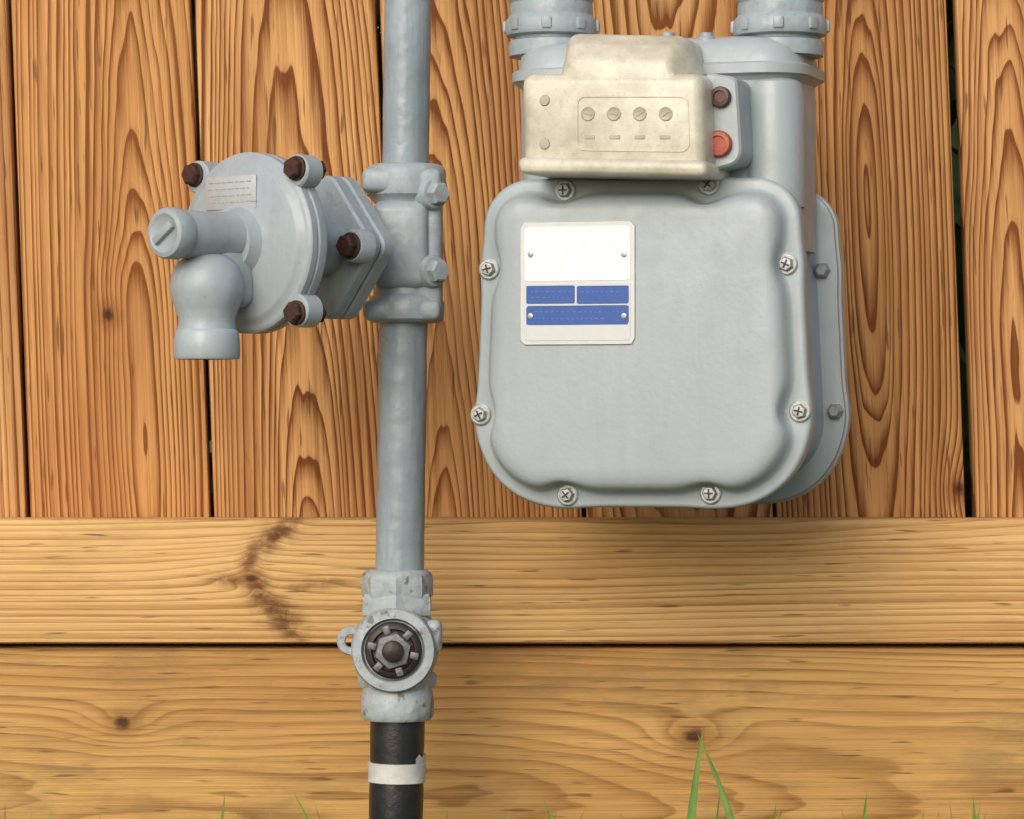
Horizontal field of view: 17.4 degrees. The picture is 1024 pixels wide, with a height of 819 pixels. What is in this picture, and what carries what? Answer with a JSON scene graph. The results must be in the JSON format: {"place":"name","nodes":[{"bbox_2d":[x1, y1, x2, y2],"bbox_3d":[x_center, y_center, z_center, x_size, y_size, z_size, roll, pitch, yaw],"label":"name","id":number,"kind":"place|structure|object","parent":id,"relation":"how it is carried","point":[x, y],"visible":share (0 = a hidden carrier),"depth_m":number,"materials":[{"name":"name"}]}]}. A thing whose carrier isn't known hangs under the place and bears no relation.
{"place":"outdoors","nodes":[
{"label":"outdoors","id":0,"kind":"place"},
{"bbox_2d":[4,726,1002,818],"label":"grass","id":1,"kind":"structure","parent":0,"point":[692,808],"depth_m":1.97,"materials":[{"name":"green plant"}]},
{"label":"ground","id":2,"kind":"structure","parent":0,"visible":0},
{"bbox_2d":[368,0,430,818],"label":"gas riser pipe","id":3,"kind":"object","parent":2,"relation":"on","point":[396,771],"visible":0.94,"depth_m":1.99,"materials":[{"name":"grey metal"}]},
{"bbox_2d":[148,152,449,359],"bbox_3d":[-0.116,-0.088,1.931,0.228,0.119,0.103,0,0,-39],"label":"gas regulator","id":4,"kind":"object","parent":3,"relation":"attached to","point":[259,243],"visible":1,"depth_m":1.89,"materials":[{"name":"grey paint"}]},
{"bbox_2d":[337,569,441,722],"bbox_3d":[-0.068,0.141,1.994,0.056,0.090,0.060,0,0,25],"label":"shutoff valve","id":5,"kind":"object","parent":3,"relation":"attached to","point":[393,650],"visible":1,"depth_m":1.98,"materials":[{"name":"grey paint"}]},
{"bbox_2d":[470,0,851,508],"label":"gas meter","id":6,"kind":"object","parent":3,"relation":"attached to","point":[661,273],"visible":1,"depth_m":1.90,"materials":[{"name":"grey paint"}]},
{"bbox_2d":[10,0,971,516],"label":"hedge","id":7,"kind":"object","parent":2,"relation":"on","point":[958,258],"visible":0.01,"depth_m":3.39,"materials":[{"name":"green plant"}]},
{"bbox_2d":[0,0,1023,818],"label":"wooden fence","id":8,"kind":"object","parent":2,"relation":"on","point":[846,634],"visible":0.76,"depth_m":2.13,"materials":[{"name":"brown wood"}]}
]}

